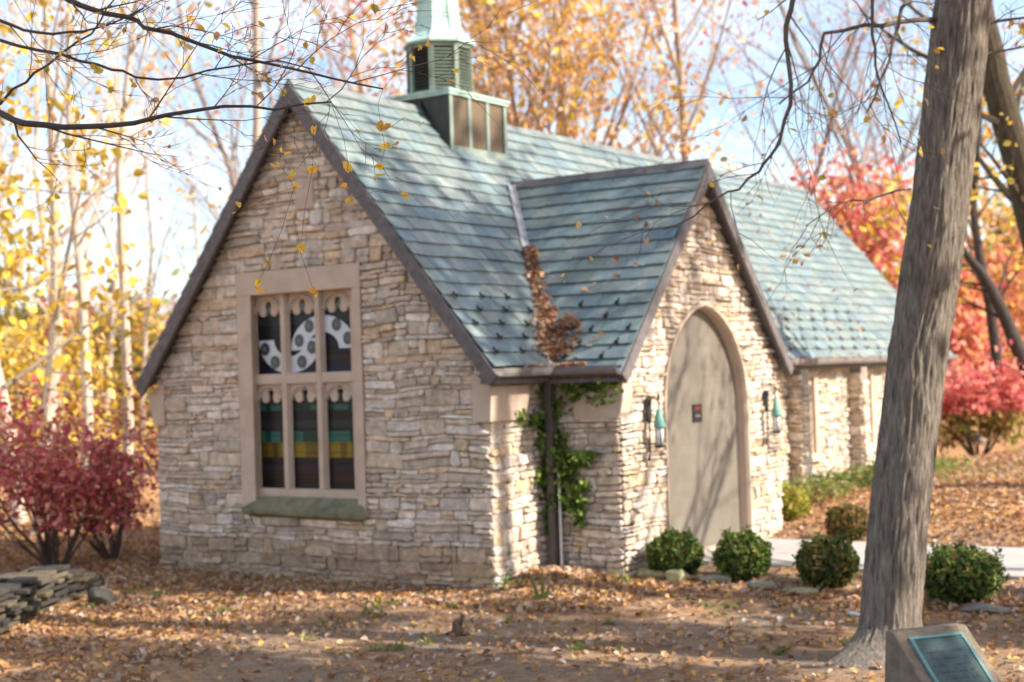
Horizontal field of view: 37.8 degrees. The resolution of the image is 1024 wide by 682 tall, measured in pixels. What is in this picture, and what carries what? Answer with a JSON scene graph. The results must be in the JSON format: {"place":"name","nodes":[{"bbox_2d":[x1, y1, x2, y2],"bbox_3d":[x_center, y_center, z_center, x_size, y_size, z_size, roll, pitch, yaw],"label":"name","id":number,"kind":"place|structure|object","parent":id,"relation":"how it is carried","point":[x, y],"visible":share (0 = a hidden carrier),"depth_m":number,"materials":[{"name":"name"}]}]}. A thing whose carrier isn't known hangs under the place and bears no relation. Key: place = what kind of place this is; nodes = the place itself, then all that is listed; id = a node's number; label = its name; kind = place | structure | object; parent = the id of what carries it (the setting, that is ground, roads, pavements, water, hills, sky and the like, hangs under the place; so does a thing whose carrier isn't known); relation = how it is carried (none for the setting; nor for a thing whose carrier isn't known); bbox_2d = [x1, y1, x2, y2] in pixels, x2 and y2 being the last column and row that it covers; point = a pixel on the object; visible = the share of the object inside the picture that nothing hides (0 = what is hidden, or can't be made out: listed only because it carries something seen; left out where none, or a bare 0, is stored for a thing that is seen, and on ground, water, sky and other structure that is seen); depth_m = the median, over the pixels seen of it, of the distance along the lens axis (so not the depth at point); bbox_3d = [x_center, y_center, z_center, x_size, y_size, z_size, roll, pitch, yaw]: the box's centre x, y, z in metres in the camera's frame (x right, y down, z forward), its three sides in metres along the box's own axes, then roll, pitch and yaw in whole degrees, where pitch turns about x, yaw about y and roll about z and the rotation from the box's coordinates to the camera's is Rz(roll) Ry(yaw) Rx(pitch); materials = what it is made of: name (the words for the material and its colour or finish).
{"place":"outdoors","nodes":[
{"label":"outdoors","id":0,"kind":"place"},
{"bbox_2d":[5,297,178,335],"bbox_3d":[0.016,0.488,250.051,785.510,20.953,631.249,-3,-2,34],"label":"hills","id":1,"kind":"structure","parent":0,"point":[162,310],"depth_m":244.07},
{"bbox_2d":[0,419,1023,681],"bbox_3d":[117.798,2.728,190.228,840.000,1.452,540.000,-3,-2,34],"label":"ground","id":2,"kind":"structure","parent":0,"point":[306,661],"depth_m":14.01,"materials":[{"name":"soil"}]},
{"bbox_2d":[0,24,81,522],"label":"slender tree","id":3,"kind":"object","parent":2,"relation":"on","point":[5,176],"visible":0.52,"depth_m":26.92,"materials":[{"name":"yellow plant"}]},
{"bbox_2d":[0,0,88,288],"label":"slender tree","id":4,"kind":"object","parent":2,"relation":"on","point":[53,8],"visible":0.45,"depth_m":40.20,"materials":[{"name":"yellow plant"}]},
{"bbox_2d":[0,262,95,446],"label":"yellow green tree","id":5,"kind":"object","parent":2,"relation":"on","point":[17,315],"visible":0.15,"depth_m":45.99,"materials":[{"name":"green plant"}]},
{"bbox_2d":[0,565,103,633],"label":"stone wall","id":6,"kind":"structure","parent":2,"relation":"on","point":[32,591],"depth_m":16.45,"materials":[{"name":"grey stone"}]},
{"bbox_2d":[0,0,106,468],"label":"slender tree","id":7,"kind":"object","parent":2,"relation":"on","point":[11,312],"visible":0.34,"depth_m":44.89,"materials":[{"name":"yellow plant"}]},
{"bbox_2d":[7,273,122,449],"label":"tree","id":8,"kind":"object","parent":2,"relation":"on","point":[74,313],"visible":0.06,"depth_m":57.15,"materials":[{"name":"yellow plant"}]},
{"bbox_2d":[0,292,157,494],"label":"yellow maple","id":9,"kind":"object","parent":2,"relation":"on","point":[13,356],"visible":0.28,"depth_m":30.56,"materials":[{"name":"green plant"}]},
{"bbox_2d":[0,359,158,565],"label":"red bush","id":10,"kind":"object","parent":2,"relation":"on","point":[46,507],"visible":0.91,"depth_m":20.00,"materials":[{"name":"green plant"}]},
{"bbox_2d":[0,400,158,559],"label":"red bush","id":11,"kind":"object","parent":2,"relation":"on","point":[114,546],"visible":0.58,"depth_m":20.64,"materials":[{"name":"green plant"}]},
{"bbox_2d":[87,587,118,605],"bbox_3d":[-4.659,2.914,16.969,0.366,0.255,0.300,-2,-1,17],"label":"boulder","id":12,"kind":"object","parent":2,"relation":"on","point":[100,595],"visible":0.84,"depth_m":16.87,"materials":[{"name":"stone"}]},
{"bbox_2d":[0,0,208,534],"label":"slender tree","id":13,"kind":"object","parent":2,"relation":"on","point":[55,251],"visible":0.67,"depth_m":24.96,"materials":[{"name":"beige plant"}]},
{"bbox_2d":[0,0,211,488],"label":"yellow maple","id":14,"kind":"object","parent":2,"relation":"on","point":[12,261],"visible":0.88,"depth_m":21.24,"materials":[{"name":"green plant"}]},
{"bbox_2d":[0,0,224,518],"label":"slender tree","id":15,"kind":"object","parent":2,"relation":"on","point":[80,262],"visible":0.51,"depth_m":25.99,"materials":[{"name":"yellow plant"}]},
{"bbox_2d":[0,0,233,450],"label":"slender tree","id":16,"kind":"object","parent":2,"relation":"on","point":[36,118],"visible":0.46,"depth_m":35.60,"materials":[{"name":"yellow plant"}]},
{"bbox_2d":[64,278,173,450],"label":"yellow green tree","id":17,"kind":"object","parent":2,"relation":"on","point":[137,349],"visible":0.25,"depth_m":54.32,"materials":[{"name":"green plant"}]},
{"bbox_2d":[7,0,233,476],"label":"slender tree","id":18,"kind":"object","parent":2,"relation":"on","point":[148,305],"visible":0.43,"depth_m":40.41,"materials":[{"name":"beige plant"}]},
{"bbox_2d":[26,0,215,538],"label":"slender tree","id":19,"kind":"object","parent":2,"relation":"on","point":[121,232],"visible":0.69,"depth_m":23.66,"materials":[{"name":"beige plant"}]},
{"bbox_2d":[1,0,275,473],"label":"slender tree","id":20,"kind":"object","parent":2,"relation":"on","point":[113,309],"visible":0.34,"depth_m":38.09,"materials":[{"name":"beige plant"}]},
{"bbox_2d":[88,39,271,282],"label":"slender tree","id":21,"kind":"object","parent":2,"relation":"on","point":[195,222],"visible":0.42,"depth_m":60.56,"materials":[{"name":"beige plant"}]},
{"bbox_2d":[20,0,357,223],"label":"bare tree","id":22,"kind":"object","parent":2,"relation":"on","point":[233,177],"visible":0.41,"depth_m":47.54,"materials":[{"name":"pink plant"}]},
{"bbox_2d":[196,0,313,152],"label":"forked tree","id":23,"kind":"object","parent":2,"relation":"on","point":[257,123],"visible":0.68,"depth_m":29.63,"materials":[{"name":"beige plant"}]},
{"bbox_2d":[95,0,415,261],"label":"bare tree","id":24,"kind":"object","parent":2,"relation":"on","point":[214,151],"visible":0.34,"depth_m":56.48,"materials":[{"name":"pink plant"}]},
{"bbox_2d":[0,0,544,296],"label":"overhanging maple","id":25,"kind":"object","parent":2,"relation":"on","point":[347,166],"visible":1,"depth_m":9.00,"materials":[{"name":"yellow plant"}]},
{"bbox_2d":[262,0,504,97],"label":"orange tree","id":26,"kind":"object","parent":2,"relation":"on","point":[343,72],"visible":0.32,"depth_m":47.46,"materials":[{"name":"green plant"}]},
{"bbox_2d":[122,564,664,614],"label":"fallen leaves","id":27,"kind":"object","parent":2,"relation":"on","point":[591,585],"visible":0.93,"depth_m":16.68,"materials":[{"name":"brown plant"}]},
{"bbox_2d":[56,580,850,654],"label":"grass tufts","id":28,"kind":"object","parent":2,"relation":"on","point":[581,647],"visible":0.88,"depth_m":14.91,"materials":[{"name":"green plant"}]},
{"bbox_2d":[444,614,471,637],"bbox_3d":[-0.530,2.735,14.305,0.255,0.251,0.281,-1,-2,-35],"label":"tree stump","id":29,"kind":"object","parent":2,"relation":"on","point":[457,628],"visible":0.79,"depth_m":14.28,"materials":[{"name":"brown wood"}]},
{"bbox_2d":[300,0,671,146],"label":"orange tree","id":30,"kind":"object","parent":2,"relation":"on","point":[522,19],"visible":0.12,"depth_m":40.99,"materials":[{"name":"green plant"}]},
{"bbox_2d":[0,255,1014,444],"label":"distant wood","id":31,"kind":"object","parent":2,"relation":"on","point":[175,273],"depth_m":85.31,"materials":[{"name":"yellow plant"}]},
{"bbox_2d":[0,445,1023,681],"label":"fallen leaves","id":32,"kind":"object","parent":2,"relation":"on","point":[124,558],"depth_m":15.36,"materials":[{"name":"brown plant"}]},
{"bbox_2d":[368,0,664,145],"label":"orange tree","id":33,"kind":"object","parent":2,"relation":"on","point":[492,82],"visible":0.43,"depth_m":37.50,"materials":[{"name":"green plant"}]},
{"bbox_2d":[377,0,702,153],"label":"bare tree","id":34,"kind":"object","parent":2,"relation":"on","point":[570,23],"visible":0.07,"depth_m":55.31,"materials":[{"name":"orange plant"}]},
{"bbox_2d":[532,575,549,599],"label":"leafy weed","id":35,"kind":"object","parent":2,"relation":"on","point":[544,594],"visible":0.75,"depth_m":15.89,"materials":[{"name":"green plant"}]},
{"bbox_2d":[135,0,957,590],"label":"chapel","id":36,"kind":"structure","parent":2,"relation":"on","point":[357,418],"depth_m":18.34,"materials":[{"name":"stone"}]},
{"bbox_2d":[235,262,368,521],"bbox_3d":[-2.514,0.650,18.128,2.080,3.070,0.330,-3,-2,34],"label":"gable window","id":37,"kind":"structure","parent":36,"relation":"in","point":[302,398],"depth_m":18.22,"materials":[{"name":"stone"}]},
{"bbox_2d":[517,375,623,531],"bbox_3d":[0.700,1.538,17.120,1.271,2.443,0.728,-2,-1,8],"label":"ivy vine","id":38,"kind":"object","parent":36,"relation":"attached to","point":[567,459],"visible":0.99,"depth_m":17.14,"materials":[{"name":"green plant"}]},
{"bbox_2d":[667,309,740,546],"bbox_3d":[2.312,1.113,18.762,0.110,3.060,2.180,-3,-2,34],"label":"door","id":39,"kind":"structure","parent":36,"relation":"in","point":[702,413],"depth_m":18.83,"materials":[{"name":"beige wood"}]},
{"bbox_2d":[521,161,889,367],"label":"fallen leaves","id":40,"kind":"object","parent":36,"relation":"on","point":[542,304],"visible":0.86,"depth_m":17.78,"materials":[{"name":"brown plant"}]},
{"bbox_2d":[808,371,823,461],"bbox_3d":[4.659,1.201,23.877,0.360,1.440,0.680,-3,-2,34],"label":"side window","id":41,"kind":"structure","parent":36,"relation":"in","point":[816,456],"depth_m":24.00,"materials":[{"name":"stone"}]},
{"bbox_2d":[867,368,876,451],"bbox_3d":[6.063,1.201,25.945,0.360,1.440,0.680,-3,-2,34],"label":"side window","id":42,"kind":"structure","parent":36,"relation":"in","point":[870,371],"depth_m":26.07,"materials":[{"name":"glass"}]},
{"bbox_2d":[490,569,649,595],"bbox_3d":[0.560,2.687,16.645,1.925,0.340,0.992,-2,-1,-13],"label":"ground cover","id":43,"kind":"object","parent":2,"relation":"on","point":[512,582],"visible":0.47,"depth_m":16.45,"materials":[{"name":"orange plant"}]},
{"bbox_2d":[413,0,764,171],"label":"orange tree","id":44,"kind":"object","parent":2,"relation":"on","point":[668,126],"visible":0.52,"depth_m":38.38,"materials":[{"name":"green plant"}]},
{"bbox_2d":[635,567,665,577],"bbox_3d":[1.636,2.624,16.874,0.566,0.132,0.234,-3,-1,28],"label":"edging stone","id":45,"kind":"object","parent":2,"relation":"on","point":[655,573],"visible":0.63,"depth_m":16.81,"materials":[{"name":"grey stone"}]},
{"bbox_2d":[500,0,801,154],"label":"bare tree","id":46,"kind":"object","parent":2,"relation":"on","point":[648,145],"visible":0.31,"depth_m":52.73,"materials":[{"name":"orange plant"}]},
{"bbox_2d":[566,0,772,160],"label":"bare tree","id":47,"kind":"object","parent":2,"relation":"on","point":[679,74],"visible":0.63,"depth_m":39.45,"materials":[{"name":"orange plant"}]},
{"bbox_2d":[645,526,704,573],"bbox_3d":[1.847,2.377,16.935,0.693,0.629,0.684,-1,-1,-26],"label":"boxwood shrub","id":48,"kind":"object","parent":2,"relation":"on","point":[671,549],"visible":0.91,"depth_m":16.75,"materials":[{"name":"green plant"}]},
{"bbox_2d":[665,570,690,582],"bbox_3d":[1.837,2.617,16.586,0.249,0.173,0.190,-3,-2,33],"label":"edging stone","id":49,"kind":"object","parent":2,"relation":"on","point":[678,576],"visible":0.92,"depth_m":16.52,"materials":[{"name":"beige stone"}]},
{"bbox_2d":[686,596,700,599],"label":"dark stone","id":50,"kind":"object","parent":2,"relation":"on","point":[693,598],"visible":0.96,"depth_m":15.79,"materials":[{"name":"grey stone"}]},
{"bbox_2d":[699,575,731,582],"bbox_3d":[2.231,2.608,16.401,0.398,0.100,0.204,-3,-1,31],"label":"edging stone","id":51,"kind":"object","parent":2,"relation":"on","point":[716,578],"visible":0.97,"depth_m":16.33,"materials":[{"name":"grey stone"}]},
{"bbox_2d":[710,521,773,580],"bbox_3d":[2.531,2.328,16.468,0.712,0.678,0.698,-3,-2,34],"label":"boxwood shrub","id":52,"kind":"object","parent":2,"relation":"on","point":[745,554],"visible":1,"depth_m":16.29,"materials":[{"name":"green plant"}]},
{"bbox_2d":[747,580,776,588],"bbox_3d":[2.676,2.607,16.010,0.390,0.092,0.188,-3,-2,40],"label":"edging stone","id":53,"kind":"object","parent":2,"relation":"on","point":[756,583],"visible":0.94,"depth_m":15.95,"materials":[{"name":"grey stone"}]},
{"bbox_2d":[535,0,1023,669],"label":"tree","id":54,"kind":"object","parent":2,"relation":"on","point":[909,424],"visible":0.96,"depth_m":12.33,"materials":[{"name":"brown plant"}]},
{"bbox_2d":[631,0,934,283],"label":"bare tree","id":55,"kind":"object","parent":2,"relation":"on","point":[837,124],"visible":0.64,"depth_m":43.58,"materials":[{"name":"brown plant"}]},
{"bbox_2d":[780,482,813,521],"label":"boxwood shrub","id":56,"kind":"object","parent":2,"relation":"on","point":[795,502],"visible":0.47,"depth_m":20.83,"materials":[{"name":"yellow plant"}]},
{"bbox_2d":[780,587,817,594],"bbox_3d":[3.009,2.613,15.640,0.431,0.085,0.160,-3,-1,31],"label":"edging stone","id":57,"kind":"object","parent":2,"relation":"on","point":[805,590],"visible":0.92,"depth_m":15.57,"materials":[{"name":"grey stone"}]},
{"bbox_2d":[626,0,1017,234],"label":"bare tree","id":58,"kind":"object","parent":2,"relation":"on","point":[820,154],"visible":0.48,"depth_m":45.07,"materials":[{"name":"brown plant"}]},
{"bbox_2d":[792,530,860,588],"bbox_3d":[3.348,2.345,15.860,0.757,0.656,0.722,-3,-2,34],"label":"boxwood shrub","id":59,"kind":"object","parent":2,"relation":"on","point":[824,561],"visible":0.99,"depth_m":15.66,"materials":[{"name":"green plant"}]},
{"bbox_2d":[824,501,867,540],"bbox_3d":[4.372,2.361,19.486,0.629,0.560,0.629,-3,-2,34],"label":"boxwood shrub","id":60,"kind":"object","parent":2,"relation":"on","point":[851,518],"visible":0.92,"depth_m":19.32,"materials":[{"name":"green plant"}]},
{"bbox_2d":[846,611,859,615],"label":"pale stone","id":61,"kind":"object","parent":2,"relation":"on","point":[851,613],"visible":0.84,"depth_m":14.66,"materials":[{"name":"white stone"}]},
{"bbox_2d":[770,129,984,322],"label":"red maple","id":62,"kind":"object","parent":2,"relation":"on","point":[858,236],"visible":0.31,"depth_m":40.83,"materials":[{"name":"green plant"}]},
{"bbox_2d":[782,451,984,502],"bbox_3d":[5.896,2.187,23.948,2.712,0.528,8.184,-3,-2,34],"label":"ground cover","id":63,"kind":"object","parent":2,"relation":"on","point":[855,474],"visible":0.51,"depth_m":22.82,"materials":[{"name":"green plant"}]},
{"bbox_2d":[773,0,1023,246],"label":"bare tree","id":64,"kind":"object","parent":2,"relation":"on","point":[900,161],"visible":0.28,"depth_m":48.15,"materials":[{"name":"pink plant"}]},
{"bbox_2d":[798,0,1023,252],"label":"leaning tree","id":65,"kind":"object","parent":2,"relation":"on","point":[1003,117],"visible":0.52,"depth_m":21.83,"materials":[{"name":"brown plant"}]},
{"bbox_2d":[844,110,1023,378],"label":"dark tree","id":66,"kind":"object","parent":2,"relation":"on","point":[1002,311],"visible":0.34,"depth_m":30.94,"materials":[{"name":"orange plant"}]},
{"bbox_2d":[885,623,1001,681],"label":"memorial marker","id":67,"kind":"object","parent":2,"relation":"on","point":[953,652],"visible":1,"depth_m":10.75,"materials":[{"name":"stone"}]},
{"bbox_2d":[882,224,1011,424],"bbox_3d":[10.784,-0.044,37.736,3.811,6.380,4.930,-2,-1,17],"label":"red maple","id":68,"kind":"object","parent":2,"relation":"on","point":[967,337],"visible":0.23,"depth_m":36.81,"materials":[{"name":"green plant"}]},
{"bbox_2d":[875,0,1023,387],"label":"dark tree","id":69,"kind":"object","parent":2,"relation":"on","point":[991,320],"visible":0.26,"depth_m":32.92,"materials":[{"name":"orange plant"}]},
{"bbox_2d":[924,539,1010,603],"bbox_3d":[4.439,2.301,14.813,0.877,0.644,0.869,-3,-2,34],"label":"boxwood shrub","id":70,"kind":"object","parent":2,"relation":"on","point":[959,572],"visible":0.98,"depth_m":14.60,"materials":[{"name":"green plant"}]},
{"bbox_2d":[971,432,986,446],"bbox_3d":[10.909,2.073,35.438,0.196,0.566,5.444,-2,-1,12],"label":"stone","id":71,"kind":"object","parent":2,"relation":"on","point":[983,442],"visible":0.23,"depth_m":32.81,"materials":[{"name":"white stone"}]},
{"bbox_2d":[938,335,1023,456],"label":"red bush","id":72,"kind":"object","parent":2,"relation":"on","point":[976,405],"visible":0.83,"depth_m":30.63,"materials":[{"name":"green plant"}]},
{"bbox_2d":[960,603,1014,613],"bbox_3d":[4.549,2.563,14.330,0.530,0.095,0.207,-3,-2,34],"label":"edging stone","id":73,"kind":"object","parent":2,"relation":"on","point":[978,607],"visible":0.98,"depth_m":14.27,"materials":[{"name":"grey stone"}]},
{"bbox_2d":[954,207,1023,447],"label":"red maple","id":74,"kind":"object","parent":2,"relation":"on","point":[1014,288],"visible":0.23,"depth_m":42.61,"materials":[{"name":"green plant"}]},
{"bbox_2d":[956,159,1023,385],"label":"golden tree","id":75,"kind":"object","parent":2,"relation":"on","point":[1007,214],"visible":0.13,"depth_m":46.86,"materials":[{"name":"orange plant"}]},
{"bbox_2d":[958,227,1023,399],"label":"pink tree","id":76,"kind":"object","parent":2,"relation":"on","point":[988,266],"depth_m":58.92,"materials":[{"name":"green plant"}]},
{"bbox_2d":[0,0,1023,314],"label":"sky","id":77,"kind":"structure","parent":0,"point":[747,144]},
{"bbox_2d":[703,538,1023,579],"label":"path","id":78,"kind":"structure","parent":0,"point":[783,551],"depth_m":17.62,"materials":[{"name":"concrete"}]}
]}

